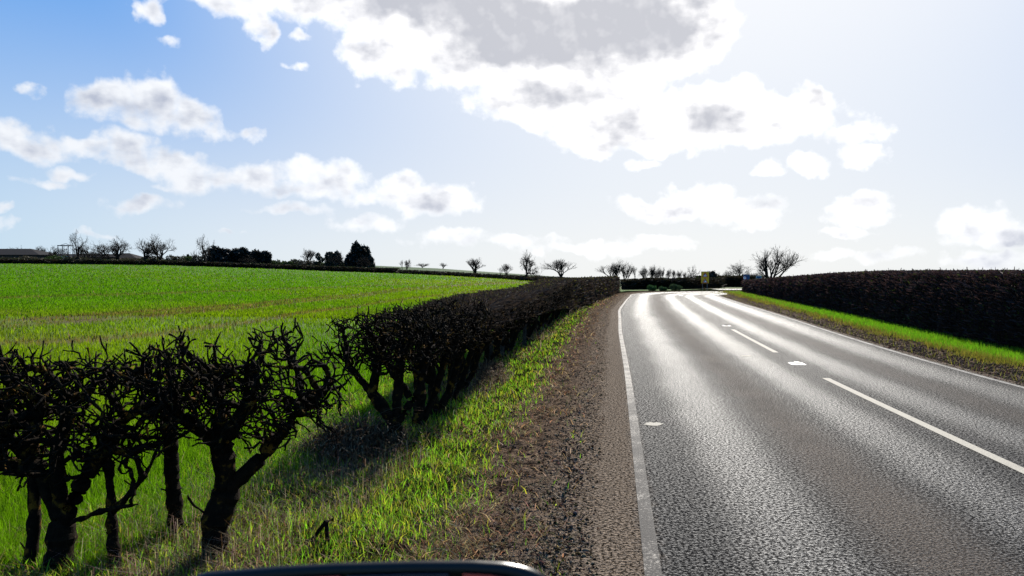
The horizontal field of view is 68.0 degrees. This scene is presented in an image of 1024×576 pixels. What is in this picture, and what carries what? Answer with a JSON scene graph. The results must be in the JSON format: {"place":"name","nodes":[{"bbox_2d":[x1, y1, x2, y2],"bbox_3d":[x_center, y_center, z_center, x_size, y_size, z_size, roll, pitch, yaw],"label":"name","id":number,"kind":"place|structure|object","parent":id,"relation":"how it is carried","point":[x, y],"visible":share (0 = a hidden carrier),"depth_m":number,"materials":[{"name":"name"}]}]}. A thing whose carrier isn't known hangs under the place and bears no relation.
{"place":"outdoors","nodes":[
{"label":"outdoors","id":0,"kind":"place"},
{"bbox_2d":[0,293,626,575],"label":"verge","id":1,"kind":"structure","parent":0,"point":[591,503],"depth_m":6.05,"materials":[{"name":"green plant"}]},
{"bbox_2d":[0,341,94,461],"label":"hawthorn shrub","id":2,"kind":"object","parent":1,"relation":"on","point":[27,402],"visible":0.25,"depth_m":4.34,"materials":[{"name":"black plant"}]},
{"bbox_2d":[0,354,107,570],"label":"hawthorn shrub","id":3,"kind":"object","parent":1,"relation":"on","point":[34,426],"visible":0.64,"depth_m":4.05,"materials":[{"name":"black plant"}]},
{"bbox_2d":[0,335,204,574],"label":"hawthorn shrub","id":4,"kind":"object","parent":1,"relation":"on","point":[60,503],"visible":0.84,"depth_m":3.98,"materials":[{"name":"black plant"}]},
{"bbox_2d":[40,408,175,573],"bbox_3d":[-2.133,1.108,4.040,0.630,1.018,0.412,0,1,0],"label":"hawthorn shrub","id":5,"kind":"object","parent":1,"relation":"on","point":[112,532],"visible":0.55,"depth_m":4.03,"materials":[{"name":"black plant"}]},
{"bbox_2d":[99,347,244,535],"bbox_3d":[-2.019,0.984,4.572,0.866,1.258,0.533,0,1,0],"label":"hawthorn shrub","id":6,"kind":"object","parent":1,"relation":"on","point":[174,502],"visible":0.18,"depth_m":4.54,"materials":[{"name":"black plant"}]},
{"bbox_2d":[105,317,351,562],"bbox_3d":[-1.495,0.897,4.167,1.230,1.445,0.842,0,1,0],"label":"hawthorn shrub","id":7,"kind":"object","parent":1,"relation":"on","point":[220,434],"visible":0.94,"depth_m":4.09,"materials":[{"name":"black plant"}]},
{"bbox_2d":[302,518,333,545],"bbox_3d":[-1.180,1.460,4.418,0.273,0.223,0.114,0,1,0],"label":"fallen stick","id":8,"kind":"object","parent":1,"relation":"on","point":[325,525],"visible":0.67,"depth_m":4.43,"materials":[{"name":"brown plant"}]},
{"bbox_2d":[290,400,424,465],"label":"bramble thicket","id":9,"kind":"object","parent":1,"relation":"on","point":[375,433],"visible":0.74,"depth_m":6.63,"materials":[{"name":"black plant"}]},
{"bbox_2d":[312,306,458,445],"bbox_3d":[-1.111,0.857,6.896,1.231,1.414,0.898,0,1,0],"label":"hawthorn shrub","id":10,"kind":"object","parent":1,"relation":"on","point":[403,353],"visible":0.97,"depth_m":6.87,"materials":[{"name":"black plant"}]},
{"bbox_2d":[354,302,473,426],"bbox_3d":[-0.989,0.837,7.795,1.219,1.405,0.880,0,1,0],"label":"hawthorn shrub","id":11,"kind":"object","parent":1,"relation":"on","point":[419,415],"visible":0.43,"depth_m":7.74,"materials":[{"name":"black plant"}]},
{"bbox_2d":[384,298,488,414],"bbox_3d":[-0.880,0.829,8.546,1.233,1.424,0.857,0,1,0],"label":"hawthorn shrub","id":12,"kind":"object","parent":1,"relation":"on","point":[429,377],"visible":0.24,"depth_m":8.49,"materials":[{"name":"black plant"}]},
{"bbox_2d":[412,293,497,401],"bbox_3d":[-0.763,0.788,9.327,1.184,1.453,0.916,0,1,0],"label":"hawthorn shrub","id":13,"kind":"object","parent":1,"relation":"on","point":[460,382],"visible":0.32,"depth_m":9.35,"materials":[{"name":"black plant"}]},
{"bbox_2d":[441,303,506,392],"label":"hawthorn shrub","id":14,"kind":"object","parent":1,"relation":"on","point":[475,364],"visible":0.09,"depth_m":10.11,"materials":[{"name":"black plant"}]},
{"bbox_2d":[469,359,512,393],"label":"bramble thicket","id":15,"kind":"object","parent":1,"relation":"on","point":[488,369],"visible":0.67,"depth_m":11.09,"materials":[{"name":"brown plant"}]},
{"bbox_2d":[468,304,514,376],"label":"hawthorn shrub","id":16,"kind":"object","parent":1,"relation":"on","point":[487,345],"visible":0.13,"depth_m":11.42,"materials":[{"name":"black plant"}]},
{"bbox_2d":[484,303,519,362],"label":"hawthorn shrub","id":17,"kind":"object","parent":1,"relation":"on","point":[487,352],"visible":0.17,"depth_m":12.67,"materials":[{"name":"black plant"}]},
{"bbox_2d":[500,336,504,354],"bbox_3d":[-0.189,1.156,14.486,0.103,0.777,0.086,0,1,0],"label":"fence stake","id":18,"kind":"object","parent":1,"relation":"on","point":[502,349],"visible":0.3,"depth_m":14.45,"materials":[{"name":"brown wood"}]},
{"bbox_2d":[388,299,620,575],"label":"loose grit","id":19,"kind":"object","parent":1,"relation":"on","point":[569,544],"visible":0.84,"depth_m":5.28,"materials":[{"name":"brown gravel"}]},
{"bbox_2d":[406,276,620,332],"bbox_3d":[3.133,0.190,33.912,1.913,1.499,50.504,0,1,10],"label":"hawthorn hedge","id":20,"kind":"object","parent":1,"relation":"on","point":[588,290],"visible":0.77,"depth_m":18.61,"materials":[{"name":"black plant"}]},
{"bbox_2d":[493,302,537,359],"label":"hawthorn shrub","id":21,"kind":"object","parent":1,"relation":"on","point":[508,336],"visible":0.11,"depth_m":13.67,"materials":[{"name":"black plant"}]},
{"bbox_2d":[504,300,540,352],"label":"hawthorn shrub","id":22,"kind":"object","parent":1,"relation":"on","point":[507,347],"visible":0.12,"depth_m":14.80,"materials":[{"name":"black plant"}]},
{"bbox_2d":[522,319,526,346],"bbox_3d":[0.263,1.074,16.273,0.103,0.865,0.086,0,1,0],"label":"fence stake","id":23,"kind":"object","parent":1,"relation":"on","point":[524,337],"visible":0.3,"depth_m":16.23,"materials":[{"name":"wood"}]},
{"bbox_2d":[509,297,540,347],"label":"hawthorn shrub","id":24,"kind":"object","parent":1,"relation":"on","point":[522,325],"visible":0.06,"depth_m":15.91,"materials":[{"name":"black plant"}]},
{"bbox_2d":[522,296,549,340],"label":"hawthorn shrub","id":25,"kind":"object","parent":1,"relation":"on","point":[528,333],"visible":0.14,"depth_m":17.41,"materials":[{"name":"black plant"}]},
{"bbox_2d":[522,292,556,331],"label":"hawthorn shrub","id":26,"kind":"object","parent":1,"relation":"on","point":[530,324],"visible":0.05,"depth_m":18.87,"materials":[{"name":"black plant"}]},
{"bbox_2d":[533,291,557,332],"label":"hawthorn shrub","id":27,"kind":"object","parent":1,"relation":"on","point":[542,322],"visible":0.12,"depth_m":20.07,"materials":[{"name":"black plant"}]},
{"bbox_2d":[537,290,565,327],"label":"hawthorn shrub","id":28,"kind":"object","parent":1,"relation":"on","point":[558,303],"visible":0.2,"depth_m":21.22,"materials":[{"name":"black plant"}]},
{"bbox_2d":[544,288,567,324],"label":"hawthorn shrub","id":29,"kind":"object","parent":1,"relation":"on","point":[553,314],"visible":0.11,"depth_m":22.59,"materials":[{"name":"black plant"}]},
{"bbox_2d":[553,286,572,319],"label":"hawthorn shrub","id":30,"kind":"object","parent":1,"relation":"on","point":[559,311],"visible":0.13,"depth_m":24.99,"materials":[{"name":"black plant"}]},
{"bbox_2d":[557,284,573,317],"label":"hawthorn shrub","id":31,"kind":"object","parent":1,"relation":"on","point":[571,290],"visible":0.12,"depth_m":26.18,"materials":[{"name":"black plant"}]},
{"bbox_2d":[197,560,544,575],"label":"wing mirror","id":32,"kind":"object","parent":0,"point":[440,568],"visible":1,"depth_m":0.62,"materials":[{"name":"black plastic"}]},
{"bbox_2d":[0,263,742,574],"bbox_3d":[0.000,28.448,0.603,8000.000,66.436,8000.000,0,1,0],"label":"field","id":33,"kind":"structure","parent":0,"point":[263,318],"depth_m":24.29,"materials":[{"name":"green plant"}]},
{"bbox_2d":[0,249,56,257],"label":"barn","id":34,"kind":"structure","parent":33,"relation":"on","point":[15,253],"depth_m":227.18,"materials":[{"name":"grey metal"}]},
{"bbox_2d":[19,255,40,258],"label":"bush","id":35,"kind":"object","parent":33,"relation":"on","point":[25,257],"visible":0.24,"depth_m":189.53,"materials":[{"name":"green plant"}]},
{"bbox_2d":[47,246,64,256],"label":"bare tree","id":36,"kind":"object","parent":33,"relation":"on","point":[55,252],"visible":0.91,"depth_m":229.90,"materials":[{"name":"brown plant"}]},
{"bbox_2d":[45,255,67,258],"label":"bush","id":37,"kind":"object","parent":33,"relation":"on","point":[55,257],"visible":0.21,"depth_m":193.38,"materials":[{"name":"green plant"}]},
{"bbox_2d":[57,243,73,256],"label":"frame tower","id":38,"kind":"structure","parent":33,"relation":"on","point":[62,245],"depth_m":212.87,"materials":[{"name":"grey metal"}]},
{"bbox_2d":[62,230,86,259],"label":"bare tree","id":39,"kind":"object","parent":33,"relation":"on","point":[78,250],"visible":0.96,"depth_m":171.32,"materials":[{"name":"brown plant"}]},
{"bbox_2d":[72,244,98,257],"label":"bare tree","id":40,"kind":"object","parent":33,"relation":"on","point":[90,254],"visible":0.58,"depth_m":200.55,"materials":[{"name":"brown plant"}]},
{"bbox_2d":[88,242,111,256],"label":"bare tree","id":41,"kind":"object","parent":33,"relation":"on","point":[103,249],"visible":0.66,"depth_m":214.00,"materials":[{"name":"brown plant"}]},
{"bbox_2d":[85,254,114,258],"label":"farm range","id":42,"kind":"structure","parent":33,"relation":"on","point":[103,256],"depth_m":214.37,"materials":[{"name":"grey"}]},
{"bbox_2d":[88,236,132,259],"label":"bare tree","id":43,"kind":"object","parent":33,"relation":"on","point":[116,254],"visible":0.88,"depth_m":177.11,"materials":[{"name":"brown plant"}]},
{"bbox_2d":[120,257,139,259],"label":"bush","id":44,"kind":"object","parent":33,"relation":"on","point":[129,258],"visible":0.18,"depth_m":193.14,"materials":[{"name":"green plant"}]},
{"bbox_2d":[119,253,141,258],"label":"farmhouse","id":45,"kind":"object","parent":33,"relation":"on","point":[128,255],"visible":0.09,"depth_m":209.87,"materials":[{"name":"grey"}]},
{"bbox_2d":[134,238,152,259],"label":"bare tree","id":46,"kind":"object","parent":33,"relation":"on","point":[144,253],"visible":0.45,"depth_m":180.35,"materials":[{"name":"brown plant"}]},
{"bbox_2d":[140,256,163,259],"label":"bush","id":47,"kind":"object","parent":33,"relation":"on","point":[142,258],"visible":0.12,"depth_m":185.03,"materials":[{"name":"green plant"}]},
{"bbox_2d":[145,234,176,261],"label":"bare tree","id":48,"kind":"object","parent":33,"relation":"on","point":[153,249],"visible":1,"depth_m":169.33,"materials":[{"name":"brown plant"}]},
{"bbox_2d":[165,255,185,260],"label":"bush","id":49,"kind":"object","parent":33,"relation":"on","point":[174,258],"visible":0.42,"depth_m":189.40,"materials":[{"name":"green plant"}]},
{"bbox_2d":[7,257,343,265],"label":"hedgerow","id":50,"kind":"object","parent":33,"relation":"on","point":[183,260],"visible":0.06,"depth_m":192.51,"materials":[{"name":"black plant"}]},
{"bbox_2d":[182,255,196,260],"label":"bush","id":51,"kind":"object","parent":33,"relation":"on","point":[187,258],"visible":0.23,"depth_m":192.95,"materials":[{"name":"green plant"}]},
{"bbox_2d":[191,254,202,261],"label":"bush","id":52,"kind":"object","parent":33,"relation":"on","point":[199,259],"visible":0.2,"depth_m":185.07,"materials":[{"name":"green plant"}]},
{"bbox_2d":[0,258,402,272],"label":"hedgerow","id":53,"kind":"object","parent":33,"relation":"on","point":[215,264],"visible":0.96,"depth_m":166.87,"materials":[{"name":"black plant"}]},
{"bbox_2d":[190,235,213,264],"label":"bare tree","id":54,"kind":"object","parent":33,"relation":"on","point":[204,253],"visible":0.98,"depth_m":168.32,"materials":[{"name":"brown plant"}]},
{"bbox_2d":[206,245,232,262],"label":"evergreen tree","id":55,"kind":"object","parent":33,"relation":"on","point":[218,254],"visible":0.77,"depth_m":183.56,"materials":[{"name":"green plant"}]},
{"bbox_2d":[230,247,250,262],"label":"evergreen tree","id":56,"kind":"object","parent":33,"relation":"on","point":[240,253],"visible":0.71,"depth_m":185.12,"materials":[{"name":"green plant"}]},
{"bbox_2d":[237,256,254,262],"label":"bush","id":57,"kind":"object","parent":33,"relation":"on","point":[247,261],"visible":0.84,"depth_m":167.95,"materials":[{"name":"green plant"}]},
{"bbox_2d":[249,249,261,263],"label":"evergreen tree","id":58,"kind":"object","parent":33,"relation":"on","point":[254,255],"visible":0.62,"depth_m":182.81,"materials":[{"name":"green plant"}]},
{"bbox_2d":[257,250,271,263],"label":"evergreen tree","id":59,"kind":"object","parent":33,"relation":"on","point":[265,256],"visible":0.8,"depth_m":182.95,"materials":[{"name":"green plant"}]},
{"bbox_2d":[271,259,282,263],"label":"bush","id":60,"kind":"object","parent":33,"relation":"on","point":[276,262],"visible":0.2,"depth_m":184.98,"materials":[{"name":"green plant"}]},
{"bbox_2d":[290,259,302,262],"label":"bush","id":61,"kind":"object","parent":33,"relation":"on","point":[295,260],"visible":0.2,"depth_m":193.62,"materials":[{"name":"green plant"}]},
{"bbox_2d":[300,249,314,261],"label":"bare tree","id":62,"kind":"object","parent":33,"relation":"on","point":[308,254],"visible":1,"depth_m":200.06,"materials":[{"name":"brown plant"}]},
{"bbox_2d":[297,260,318,265],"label":"bush","id":63,"kind":"object","parent":33,"relation":"on","point":[307,262],"visible":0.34,"depth_m":184.71,"materials":[{"name":"green plant"}]},
{"bbox_2d":[312,252,323,265],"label":"evergreen tree","id":64,"kind":"object","parent":33,"relation":"on","point":[318,257],"visible":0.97,"depth_m":184.73,"materials":[{"name":"green plant"}]},
{"bbox_2d":[324,251,341,265],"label":"evergreen tree","id":65,"kind":"object","parent":33,"relation":"on","point":[329,254],"visible":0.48,"depth_m":176.85,"materials":[{"name":"green plant"}]},
{"bbox_2d":[327,253,344,266],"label":"bare tree","id":66,"kind":"object","parent":33,"relation":"on","point":[335,259],"visible":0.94,"depth_m":166.23,"materials":[{"name":"black plant"}]},
{"bbox_2d":[344,240,375,267],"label":"evergreen tree","id":67,"kind":"object","parent":33,"relation":"on","point":[357,250],"visible":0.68,"depth_m":170.69,"materials":[{"name":"green plant"}]},
{"bbox_2d":[355,257,371,266],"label":"bare tree","id":68,"kind":"object","parent":33,"relation":"on","point":[365,262],"visible":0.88,"depth_m":164.93,"materials":[{"name":"black plant"}]},
{"bbox_2d":[404,260,410,269],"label":"bare tree","id":69,"kind":"object","parent":33,"relation":"on","point":[407,263],"visible":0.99,"depth_m":159.75,"materials":[{"name":"brown plant"}]},
{"bbox_2d":[466,258,485,272],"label":"bare tree","id":70,"kind":"object","parent":33,"relation":"on","point":[473,263],"visible":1,"depth_m":149.51,"materials":[{"name":"brown plant"}]},
{"bbox_2d":[396,270,580,280],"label":"hedgerow","id":71,"kind":"object","parent":33,"relation":"on","point":[497,276],"visible":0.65,"depth_m":142.54,"materials":[{"name":"brown plant"}]},
{"bbox_2d":[502,263,512,274],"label":"bare tree","id":72,"kind":"object","parent":33,"relation":"on","point":[506,268],"visible":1,"depth_m":139.78,"materials":[{"name":"brown plant"}]},
{"bbox_2d":[520,251,541,275],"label":"bare tree","id":73,"kind":"object","parent":33,"relation":"on","point":[529,267],"visible":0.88,"depth_m":130.90,"materials":[{"name":"brown plant"}]},
{"bbox_2d":[538,259,573,276],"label":"bare tree","id":74,"kind":"object","parent":33,"relation":"on","point":[558,264],"visible":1,"depth_m":117.73,"materials":[{"name":"brown plant"}]},
{"bbox_2d":[594,261,626,276],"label":"bare tree","id":75,"kind":"object","parent":33,"relation":"on","point":[614,270],"visible":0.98,"depth_m":119.33,"materials":[{"name":"brown plant"}]},
{"bbox_2d":[620,263,633,278],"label":"bare tree","id":76,"kind":"object","parent":33,"relation":"on","point":[627,271],"visible":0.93,"depth_m":121.78,"materials":[{"name":"brown plant"}]},
{"bbox_2d":[638,267,650,277],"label":"bare tree","id":77,"kind":"object","parent":33,"relation":"on","point":[644,272],"visible":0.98,"depth_m":149.60,"materials":[{"name":"brown plant"}]},
{"bbox_2d":[648,267,655,277],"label":"bare tree","id":78,"kind":"object","parent":33,"relation":"on","point":[652,271],"visible":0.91,"depth_m":156.06,"materials":[{"name":"brown plant"}]},
{"bbox_2d":[647,285,656,290],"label":"bush","id":79,"kind":"object","parent":33,"relation":"on","point":[651,288],"visible":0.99,"depth_m":67.99,"materials":[{"name":"green plant"}]},
{"bbox_2d":[654,269,662,277],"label":"bare tree","id":80,"kind":"object","parent":33,"relation":"on","point":[658,274],"visible":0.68,"depth_m":163.78,"materials":[{"name":"brown plant"}]},
{"bbox_2d":[658,286,667,290],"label":"bush","id":81,"kind":"object","parent":33,"relation":"on","point":[660,288],"visible":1,"depth_m":67.95,"materials":[{"name":"green plant"}]},
{"bbox_2d":[618,276,726,289],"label":"hedgerow","id":82,"kind":"object","parent":33,"relation":"on","point":[658,282],"visible":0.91,"depth_m":70.87,"materials":[{"name":"black plant"}]},
{"bbox_2d":[669,284,682,290],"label":"bush","id":83,"kind":"object","parent":33,"relation":"on","point":[674,287],"visible":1,"depth_m":67.96,"materials":[{"name":"green plant"}]},
{"bbox_2d":[685,266,699,277],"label":"bare tree","id":84,"kind":"object","parent":33,"relation":"on","point":[691,273],"visible":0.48,"depth_m":83.77,"materials":[{"name":"brown plant"}]},
{"bbox_2d":[701,272,708,289],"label":"warning sign","id":85,"kind":"object","parent":33,"relation":"on","point":[704,277],"visible":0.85,"depth_m":71.98,"materials":[{"name":"yellow metal"}]},
{"bbox_2d":[707,270,718,277],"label":"twiggy bush","id":86,"kind":"object","parent":33,"relation":"on","point":[713,274],"visible":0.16,"depth_m":81.76,"materials":[{"name":"brown plant"}]},
{"bbox_2d":[693,275,764,286],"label":"hedgerow","id":87,"kind":"object","parent":33,"relation":"on","point":[733,281],"visible":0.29,"depth_m":90.79,"materials":[{"name":"brown plant"}]},
{"bbox_2d":[724,263,750,275],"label":"bare tree","id":88,"kind":"object","parent":33,"relation":"on","point":[737,271],"visible":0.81,"depth_m":104.78,"materials":[{"name":"brown plant"}]},
{"bbox_2d":[745,270,763,275],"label":"bare tree","id":89,"kind":"object","parent":33,"relation":"on","point":[755,274],"visible":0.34,"depth_m":94.71,"materials":[{"name":"brown plant"}]},
{"bbox_2d":[751,246,806,277],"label":"bare tree","id":90,"kind":"object","parent":33,"relation":"on","point":[764,265],"visible":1,"depth_m":79.80,"materials":[{"name":"brown plant"}]},
{"bbox_2d":[0,0,1023,279],"label":"sky","id":91,"kind":"structure","parent":0,"point":[702,135],"materials":[{"name":"blue"}]},
{"bbox_2d":[620,290,741,293],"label":"verge","id":92,"kind":"structure","parent":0,"point":[628,292],"depth_m":63.83,"materials":[{"name":"soil"}]},
{"bbox_2d":[743,274,749,279],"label":"road sign","id":93,"kind":"object","parent":92,"relation":"on","point":[746,276],"visible":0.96,"depth_m":65.98,"materials":[{"name":"blue metal"}]},
{"bbox_2d":[577,291,1023,575],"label":"road","id":94,"kind":"structure","parent":0,"point":[759,460],"depth_m":6.86,"materials":[{"name":"grey asphalt"}]},
{"bbox_2d":[643,422,662,425],"bbox_3d":[1.533,1.472,8.231,0.194,0.001,0.211,1,1,36],"label":"paint mark","id":95,"kind":"object","parent":94,"relation":"on","point":[652,423],"visible":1,"depth_m":8.25,"materials":[{"name":"white paint"}]},
{"bbox_2d":[618,291,690,575],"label":"edge line","id":96,"kind":"object","parent":94,"relation":"on","point":[651,561],"visible":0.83,"depth_m":5.83,"materials":[{"name":"paint"}]},
{"bbox_2d":[788,362,805,364],"bbox_3d":[5.118,1.344,13.632,0.260,0.029,0.320,0,1,8],"label":"road stud","id":97,"kind":"object","parent":94,"relation":"on","point":[796,363],"visible":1,"depth_m":13.54,"materials":[{"name":"grey plastic"}]},
{"bbox_2d":[717,295,1023,387],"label":"edge line","id":98,"kind":"object","parent":94,"relation":"on","point":[896,351],"visible":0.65,"depth_m":15.13,"materials":[{"name":"paint"}]},
{"bbox_2d":[731,329,1023,473],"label":"line","id":99,"kind":"object","parent":94,"relation":"on","point":[1014,466],"visible":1,"depth_m":8.09,"materials":[{"name":"paint"}]},
{"bbox_2d":[714,290,1023,380],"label":"verge","id":100,"kind":"structure","parent":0,"point":[796,315],"depth_m":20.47,"materials":[{"name":"green plant"}]},
{"bbox_2d":[716,294,1023,385],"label":"loose grit","id":101,"kind":"object","parent":100,"relation":"on","point":[924,354],"visible":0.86,"depth_m":15.26,"materials":[{"name":"brown gravel"}]},
{"bbox_2d":[741,267,1023,349],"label":"clipped hedge","id":102,"kind":"object","parent":100,"relation":"on","point":[984,305],"visible":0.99,"depth_m":19.86,"materials":[{"name":"black plant"}]}
]}

